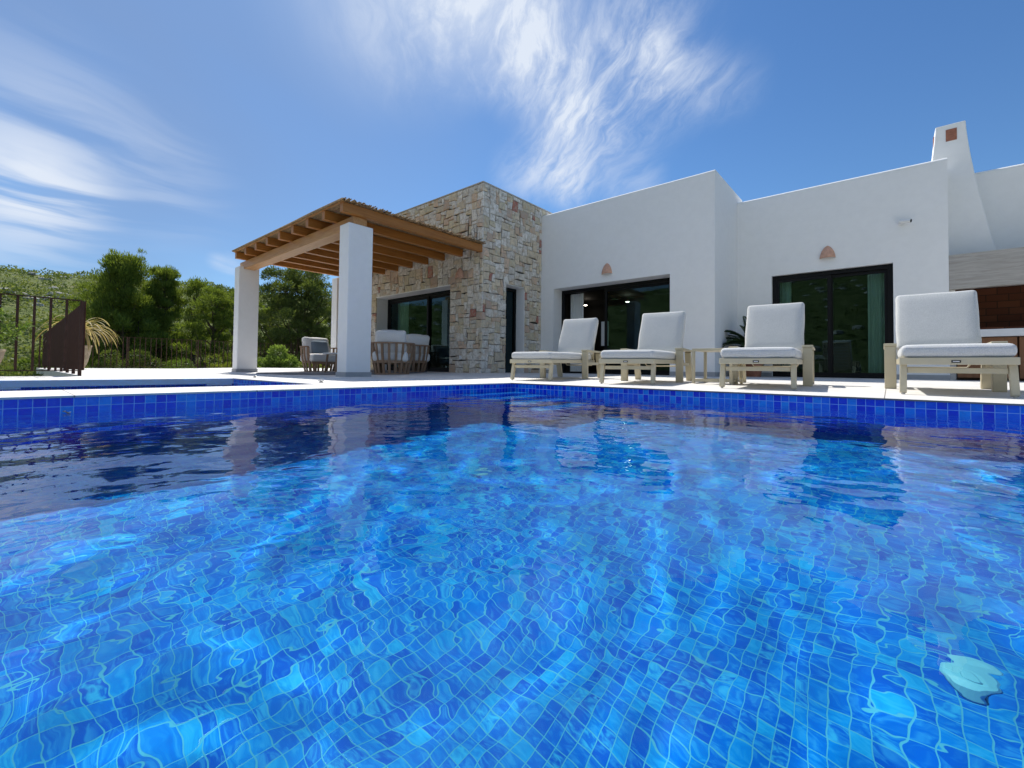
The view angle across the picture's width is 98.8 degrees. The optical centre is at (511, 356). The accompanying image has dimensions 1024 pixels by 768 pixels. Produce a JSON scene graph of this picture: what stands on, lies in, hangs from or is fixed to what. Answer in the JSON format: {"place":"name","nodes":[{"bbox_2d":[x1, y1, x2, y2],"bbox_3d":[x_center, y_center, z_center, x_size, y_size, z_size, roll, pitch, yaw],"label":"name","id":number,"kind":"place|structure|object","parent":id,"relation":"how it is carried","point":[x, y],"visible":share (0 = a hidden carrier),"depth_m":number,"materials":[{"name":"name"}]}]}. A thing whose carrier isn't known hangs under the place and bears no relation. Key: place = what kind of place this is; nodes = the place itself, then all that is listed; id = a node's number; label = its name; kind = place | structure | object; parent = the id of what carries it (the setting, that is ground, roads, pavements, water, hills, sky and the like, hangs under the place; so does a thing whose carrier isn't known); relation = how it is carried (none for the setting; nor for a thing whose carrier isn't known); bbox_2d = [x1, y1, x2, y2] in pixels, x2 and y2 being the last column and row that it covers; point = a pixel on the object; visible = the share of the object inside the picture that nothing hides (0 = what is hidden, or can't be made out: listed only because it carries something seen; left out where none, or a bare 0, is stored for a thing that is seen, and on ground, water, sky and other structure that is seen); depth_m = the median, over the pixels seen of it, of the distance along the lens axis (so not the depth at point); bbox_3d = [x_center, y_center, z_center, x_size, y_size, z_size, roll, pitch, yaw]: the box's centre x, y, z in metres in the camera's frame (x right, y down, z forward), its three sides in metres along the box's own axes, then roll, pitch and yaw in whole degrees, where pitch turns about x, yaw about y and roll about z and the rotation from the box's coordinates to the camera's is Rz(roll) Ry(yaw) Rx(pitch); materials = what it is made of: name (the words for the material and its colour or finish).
{"place":"outdoors","nodes":[
{"label":"outdoors","id":0,"kind":"place"},
{"bbox_2d":[0,271,330,365],"bbox_3d":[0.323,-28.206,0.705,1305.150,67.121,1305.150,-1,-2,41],"label":"hillside","id":1,"kind":"structure","parent":0,"point":[10,306],"depth_m":92.49,"materials":[{"name":"green plant"}]},
{"bbox_2d":[0,358,34,375],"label":"shrub","id":2,"kind":"object","parent":1,"relation":"on","point":[6,362],"visible":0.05,"depth_m":13.89,"materials":[{"name":"green plant"}]},
{"bbox_2d":[0,358,41,375],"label":"shrub","id":3,"kind":"object","parent":1,"relation":"on","point":[22,361],"visible":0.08,"depth_m":11.03,"materials":[{"name":"green plant"}]},
{"bbox_2d":[0,365,43,375],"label":"shrub","id":4,"kind":"object","parent":1,"relation":"on","point":[18,374],"visible":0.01,"depth_m":8.76,"materials":[{"name":"green plant"}]},
{"bbox_2d":[33,352,53,373],"bbox_3d":[-16.112,1.500,14.908,1.410,3.362,1.266,2,-2,-31],"label":"shrub","id":5,"kind":"object","parent":1,"relation":"on","point":[36,356],"visible":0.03,"depth_m":14.92,"materials":[{"name":"green plant"}]},
{"bbox_2d":[20,361,92,369],"bbox_3d":[-19.639,1.628,18.930,2.338,4.508,2.594,-1,-2,41],"label":"shrub","id":6,"kind":"object","parent":1,"relation":"on","point":[87,366],"visible":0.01,"depth_m":18.25,"materials":[{"name":"green plant"}]},
{"bbox_2d":[41,281,139,366],"bbox_3d":[-32.778,-0.131,34.211,5.287,11.859,5.496,1,-1,-6],"label":"pine tree","id":7,"kind":"object","parent":1,"relation":"on","point":[79,286],"visible":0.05,"depth_m":32.79,"materials":[{"name":"green plant"}]},
{"bbox_2d":[93,349,121,367],"bbox_3d":[-19.501,1.843,21.014,2.584,4.500,2.391,1,-1,-11],"label":"shrub","id":8,"kind":"object","parent":1,"relation":"on","point":[107,361],"visible":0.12,"depth_m":20.82,"materials":[{"name":"green plant"}]},
{"bbox_2d":[68,247,184,368],"bbox_3d":[-25.408,-0.833,28.753,6.829,12.753,5.881,0,-2,29],"label":"pine tree","id":9,"kind":"object","parent":1,"relation":"on","point":[120,276],"visible":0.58,"depth_m":27.94,"materials":[{"name":"green plant"}]},
{"bbox_2d":[114,349,164,367],"bbox_3d":[-16.535,1.699,20.308,2.791,4.110,2.414,1,-2,-21],"label":"shrub","id":10,"kind":"object","parent":1,"relation":"on","point":[143,362],"visible":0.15,"depth_m":19.66,"materials":[{"name":"green plant"}]},
{"bbox_2d":[117,264,196,367],"bbox_3d":[-25.251,-0.467,30.922,4.691,12.340,4.970,1,-1,-13],"label":"pine tree","id":11,"kind":"object","parent":1,"relation":"on","point":[166,294],"visible":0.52,"depth_m":30.82,"materials":[{"name":"green plant"}]},
{"bbox_2d":[0,272,328,323],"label":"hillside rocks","id":12,"kind":"object","parent":1,"relation":"on","point":[41,278],"visible":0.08,"depth_m":101.83,"materials":[{"name":"green plant"}]},
{"bbox_2d":[0,264,331,366],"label":"hillside scrub","id":13,"kind":"object","parent":1,"relation":"on","point":[23,291],"visible":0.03,"depth_m":99.46,"materials":[{"name":"green plant"}]},
{"bbox_2d":[161,358,196,368],"bbox_3d":[-16.803,2.050,21.981,2.617,4.038,2.080,1,-2,-20],"label":"shrub","id":14,"kind":"object","parent":1,"relation":"on","point":[190,365],"visible":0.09,"depth_m":21.81,"materials":[{"name":"green plant"}]},
{"bbox_2d":[173,275,215,366],"bbox_3d":[-24.346,-0.044,33.176,3.946,11.832,3.621,1,-1,5],"label":"pine tree","id":15,"kind":"object","parent":1,"relation":"on","point":[194,286],"visible":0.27,"depth_m":32.41,"materials":[{"name":"green plant"}]},
{"bbox_2d":[165,285,234,368],"bbox_3d":[-19.453,0.244,27.941,4.441,9.540,4.340,-1,-2,41],"label":"pine tree","id":16,"kind":"object","parent":1,"relation":"on","point":[217,300],"visible":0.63,"depth_m":27.41,"materials":[{"name":"green plant"}]},
{"bbox_2d":[204,353,232,367],"bbox_3d":[-12.744,1.626,18.915,2.264,3.580,2.383,-1,-2,41],"label":"shrub","id":17,"kind":"object","parent":1,"relation":"on","point":[221,365],"visible":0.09,"depth_m":18.87,"materials":[{"name":"green plant"}]},
{"bbox_2d":[199,284,258,360],"bbox_3d":[-25.400,-0.196,39.795,4.981,12.795,5.517,-1,-2,41],"label":"pine tree","id":18,"kind":"object","parent":1,"relation":"on","point":[230,331],"visible":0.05,"depth_m":39.17,"materials":[{"name":"green plant"}]},
{"bbox_2d":[257,302,288,357],"bbox_3d":[-17.459,0.820,31.212,3.604,9.391,3.178,2,-2,-31],"label":"pine tree","id":19,"kind":"object","parent":1,"relation":"on","point":[260,310],"visible":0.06,"depth_m":31.13,"materials":[{"name":"green plant"}]},
{"bbox_2d":[257,344,299,367],"bbox_3d":[-9.543,1.269,17.446,2.162,3.645,2.315,-1,-2,41],"label":"shrub","id":20,"kind":"object","parent":1,"relation":"on","point":[284,359],"visible":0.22,"depth_m":17.36,"materials":[{"name":"green plant"}]},
{"bbox_2d":[258,265,331,365],"bbox_3d":[-13.268,-0.563,26.594,6.225,10.328,6.289,-1,-2,41],"label":"pine tree","id":21,"kind":"object","parent":1,"relation":"on","point":[312,289],"visible":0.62,"depth_m":25.83,"materials":[{"name":"green plant"}]},
{"bbox_2d":[298,360,328,367],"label":"shrub","id":22,"kind":"object","parent":1,"relation":"on","point":[301,365],"visible":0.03,"depth_m":18.53,"materials":[{"name":"green plant"}]},
{"bbox_2d":[320,308,331,345],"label":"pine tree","id":23,"kind":"object","parent":1,"relation":"on","point":[328,326],"visible":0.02,"depth_m":32.99,"materials":[{"name":"green plant"}]},
{"bbox_2d":[0,368,1023,405],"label":"terrace","id":24,"kind":"structure","parent":0,"point":[957,391],"depth_m":4.73,"materials":[{"name":"stone"}]},
{"bbox_2d":[0,308,32,363],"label":"potted shrub","id":25,"kind":"object","parent":24,"relation":"on","point":[12,334],"visible":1,"depth_m":5.02,"materials":[{"name":"green plant"}]},
{"bbox_2d":[0,293,83,375],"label":"metal fence","id":26,"kind":"object","parent":24,"relation":"on","point":[79,370],"visible":0.9,"depth_m":5.61,"materials":[{"name":"black metal"}]},
{"bbox_2d":[42,301,85,374],"bbox_3d":[-9.237,-0.190,8.923,9.300,1.030,0.050,-1,-2,41],"label":"stair guard","id":27,"kind":"object","parent":24,"relation":"on","point":[57,346],"visible":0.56,"depth_m":7.34,"materials":[{"name":"brown metal"}]},
{"bbox_2d":[35,315,119,367],"bbox_3d":[-11.695,-0.382,11.867,1.711,1.443,1.717,-1,-2,41],"label":"potted plant","id":28,"kind":"object","parent":24,"relation":"on","point":[88,348],"visible":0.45,"depth_m":11.88,"materials":[{"name":"green plant"}]},
{"bbox_2d":[0,377,233,389],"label":"cover box","id":29,"kind":"object","parent":24,"relation":"on","point":[8,384],"visible":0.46,"depth_m":4.77,"materials":[{"name":"plastic"}]},
{"bbox_2d":[12,379,304,389],"bbox_3d":[-4.038,0.703,3.739,2.910,0.944,3.450,-1,-2,41],"label":"spa basin","id":30,"kind":"object","parent":24,"relation":"in","point":[237,382],"depth_m":5.15,"materials":[{"name":"tile"}]},
{"bbox_2d":[0,386,213,390],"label":"spa water","id":31,"kind":"structure","parent":30,"relation":"in","point":[107,388],"depth_m":5.02,"materials":[{"name":"teal liquid"}]},
{"bbox_2d":[38,333,330,367],"bbox_3d":[-10.816,-0.028,17.246,0.039,1.086,10.597,-1,-2,41],"label":"metal fence","id":32,"kind":"object","parent":24,"relation":"on","point":[127,350],"visible":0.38,"depth_m":15.51,"materials":[{"name":"black metal"}]},
{"bbox_2d":[257,370,426,374],"bbox_3d":[-3.628,0.340,9.651,3.460,0.068,3.460,-1,-2,41],"label":"rug","id":33,"kind":"object","parent":24,"relation":"on","point":[316,373],"visible":0.51,"depth_m":9.03,"materials":[{"name":"grey fabric"}]},
{"bbox_2d":[299,337,336,371],"bbox_3d":[-4.599,-0.042,10.499,0.741,0.849,0.939,0,-2,39],"label":"slatted armchair","id":34,"kind":"object","parent":33,"relation":"on","point":[314,348],"visible":0.78,"depth_m":10.36,"materials":[{"name":"white fabric"}]},
{"bbox_2d":[322,353,336,372],"bbox_3d":[-3.681,0.145,9.439,0.740,0.432,0.740,-1,-2,41],"label":"coffee table","id":35,"kind":"object","parent":33,"relation":"on","point":[326,362],"visible":0.27,"depth_m":9.37,"materials":[{"name":"wood"}]},
{"bbox_2d":[396,334,429,371],"bbox_3d":[-2.211,-0.060,9.668,0.855,0.848,0.741,2,-2,-44],"label":"slatted armchair","id":36,"kind":"object","parent":33,"relation":"on","point":[421,350],"visible":0.53,"depth_m":9.46,"materials":[{"name":"beige fabric"}]},
{"bbox_2d":[231,197,485,376],"bbox_3d":[-3.596,-0.994,9.602,5.387,2.840,3.139,-1,-2,41],"label":"pergola","id":37,"kind":"object","parent":24,"relation":"on","point":[354,245],"visible":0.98,"depth_m":8.32,"materials":[{"name":"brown paint"}]},
{"bbox_2d":[371,330,414,374],"bbox_3d":[-2.313,-0.074,8.460,0.855,0.848,0.741,1,-1,-6],"label":"slatted armchair","id":38,"kind":"object","parent":24,"relation":"on","point":[388,347],"visible":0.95,"depth_m":8.19,"materials":[{"name":"white fabric"}]},
{"bbox_2d":[0,384,1023,419],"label":"pool basin","id":39,"kind":"object","parent":24,"relation":"in","point":[49,405],"visible":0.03,"depth_m":3.03,"materials":[{"name":"tile"}]},
{"bbox_2d":[0,391,1023,767],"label":"pool water","id":40,"kind":"structure","parent":39,"relation":"in","point":[512,579],"depth_m":0.54,"materials":[{"name":"teal liquid"}]},
{"bbox_2d":[510,318,600,380],"bbox_3d":[0.701,-0.151,6.535,0.800,0.967,1.764,0,-1,32],"label":"sun lounger","id":41,"kind":"object","parent":24,"relation":"on","point":[577,339],"visible":0.99,"depth_m":6.86,"materials":[{"name":"grey fabric"}]},
{"bbox_2d":[599,311,691,384],"bbox_3d":[1.727,-0.160,5.576,0.800,0.967,1.765,0,-1,33],"label":"sun lounger","id":42,"kind":"object","parent":24,"relation":"on","point":[661,337],"visible":1,"depth_m":5.92,"materials":[{"name":"grey fabric"}]},
{"bbox_2d":[370,121,1023,380],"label":"villa","id":43,"kind":"object","parent":24,"relation":"on","point":[712,255],"visible":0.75,"depth_m":9.05,"materials":[{"name":"white paint"}]},
{"bbox_2d":[397,302,408,366],"bbox_3d":[-2.951,-0.574,11.903,0.500,1.830,0.065,-1,-2,41],"label":"curtain","id":44,"kind":"object","parent":43,"relation":"hanging from","point":[403,316],"depth_m":11.89,"materials":[{"name":"fabric"}]},
{"bbox_2d":[387,290,449,371],"bbox_3d":[-2.251,-0.594,11.012,2.947,1.930,0.090,-1,-2,41],"label":"sliding door","id":45,"kind":"structure","parent":43,"relation":"in","point":[440,294],"depth_m":10.86,"materials":[{"name":"black"}]},
{"bbox_2d":[455,268,463,278],"bbox_3d":[-1.159,-1.816,9.507,0.244,0.235,0.090,-1,-2,41],"label":"wall lamp","id":46,"kind":"object","parent":43,"relation":"attached to","point":[459,273],"visible":1,"depth_m":9.46,"materials":[{"name":"ceramic"}]},
{"bbox_2d":[505,287,515,372],"bbox_3d":[-0.141,-0.606,10.110,0.060,1.968,0.644,-1,-2,41],"label":"narrow door","id":47,"kind":"structure","parent":43,"relation":"in","point":[510,326],"depth_m":10.23,"materials":[{"name":"black"}]},
{"bbox_2d":[570,293,583,371],"bbox_3d":[1.573,-0.579,10.637,0.370,1.880,0.075,-1,-2,41],"label":"curtain","id":48,"kind":"object","parent":43,"relation":"hanging from","point":[577,305],"visible":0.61,"depth_m":10.64,"materials":[{"name":"fabric"}]},
{"bbox_2d":[601,321,608,345],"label":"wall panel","id":49,"kind":"structure","parent":43,"relation":"attached to","point":[602,332],"depth_m":10.48,"materials":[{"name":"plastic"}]},
{"bbox_2d":[602,263,611,273],"bbox_3d":[2.031,-1.908,9.475,0.244,0.235,0.090,-1,-2,41],"label":"wall lamp","id":50,"kind":"object","parent":43,"relation":"attached to","point":[607,268],"visible":1,"depth_m":9.44,"materials":[{"name":"ceramic"}]},
{"bbox_2d":[562,278,669,374],"bbox_3d":[2.274,-0.605,9.792,2.754,1.994,0.090,-1,-2,41],"label":"sliding door","id":51,"kind":"structure","parent":43,"relation":"in","point":[664,281],"depth_m":9.80,"materials":[{"name":"black"}]},
{"bbox_2d":[780,282,790,371],"bbox_3d":[5.561,-0.586,8.915,0.200,1.900,0.065,-1,-2,41],"label":"curtain","id":52,"kind":"object","parent":43,"relation":"hanging from","point":[785,292],"depth_m":8.92,"materials":[{"name":"fabric"}]},
{"bbox_2d":[820,246,835,258],"bbox_3d":[5.890,-1.963,8.197,0.244,0.235,0.090,-1,-2,41],"label":"wall lamp","id":53,"kind":"object","parent":43,"relation":"attached to","point":[827,251],"visible":1,"depth_m":8.18,"materials":[{"name":"ceramic"}]},
{"bbox_2d":[772,264,893,378],"bbox_3d":[5.984,-0.612,8.284,1.843,2.014,0.090,-1,-2,41],"label":"sliding door","id":54,"kind":"structure","parent":43,"relation":"in","point":[887,269],"depth_m":8.21,"materials":[{"name":"black"}]},
{"bbox_2d":[868,273,884,372],"bbox_3d":[6.653,-0.597,7.976,0.280,1.900,0.065,-1,-2,41],"label":"curtain","id":55,"kind":"object","parent":43,"relation":"hanging from","point":[876,327],"visible":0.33,"depth_m":7.99,"materials":[{"name":"fabric"}]},
{"bbox_2d":[898,219,911,225],"bbox_3d":[6.689,-2.301,7.469,0.178,0.102,0.163,-1,-2,41],"label":"security camera","id":56,"kind":"object","parent":43,"relation":"attached to","point":[901,222],"visible":1,"depth_m":7.45,"materials":[{"name":"white plastic"}]},
{"bbox_2d":[692,348,742,383],"bbox_3d":[2.432,0.114,5.190,0.440,0.405,0.460,-1,-2,41],"label":"side table","id":57,"kind":"object","parent":24,"relation":"on","point":[705,378],"visible":0.69,"depth_m":5.14,"materials":[{"name":"beige wood"}]},
{"bbox_2d":[722,316,763,376],"bbox_3d":[4.584,-0.189,8.373,1.298,1.167,1.239,-1,-2,41],"label":"potted cycad","id":58,"kind":"object","parent":24,"relation":"on","point":[739,339],"visible":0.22,"depth_m":8.32,"materials":[{"name":"green plant"}]},
{"bbox_2d":[719,302,814,389],"bbox_3d":[2.736,-0.170,4.701,0.800,0.967,1.764,0,-1,36],"label":"sun lounger","id":59,"kind":"object","parent":24,"relation":"on","point":[774,333],"visible":0.99,"depth_m":5.01,"materials":[{"name":"grey fabric"}]},
{"bbox_2d":[883,290,1020,397],"bbox_3d":[3.800,-0.179,3.867,0.800,0.967,1.764,-1,-1,40],"label":"sun lounger","id":60,"kind":"object","parent":24,"relation":"on","point":[942,328],"visible":1,"depth_m":4.18,"materials":[{"name":"white fabric"}]},
{"bbox_2d":[949,247,1023,379],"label":"barbecue kitchen","id":61,"kind":"object","parent":24,"relation":"on","point":[994,279],"visible":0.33,"depth_m":6.99,"materials":[{"name":"paint"}]},
{"bbox_2d":[957,337,1016,377],"bbox_3d":[7.465,0.018,6.905,0.640,0.635,0.078,-1,-2,41],"label":"cupboard door","id":62,"kind":"structure","parent":61,"relation":"in","point":[1013,340],"depth_m":6.89,"materials":[{"name":"brown wood"}]},
{"bbox_2d":[1018,336,1023,378],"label":"cupboard door","id":63,"kind":"structure","parent":61,"relation":"in","point":[1020,339],"depth_m":6.64,"materials":[{"name":"brown wood"}]},
{"bbox_2d":[0,0,1023,295],"label":"sky","id":64,"kind":"structure","parent":0,"point":[186,133],"materials":[{"name":"blue"}]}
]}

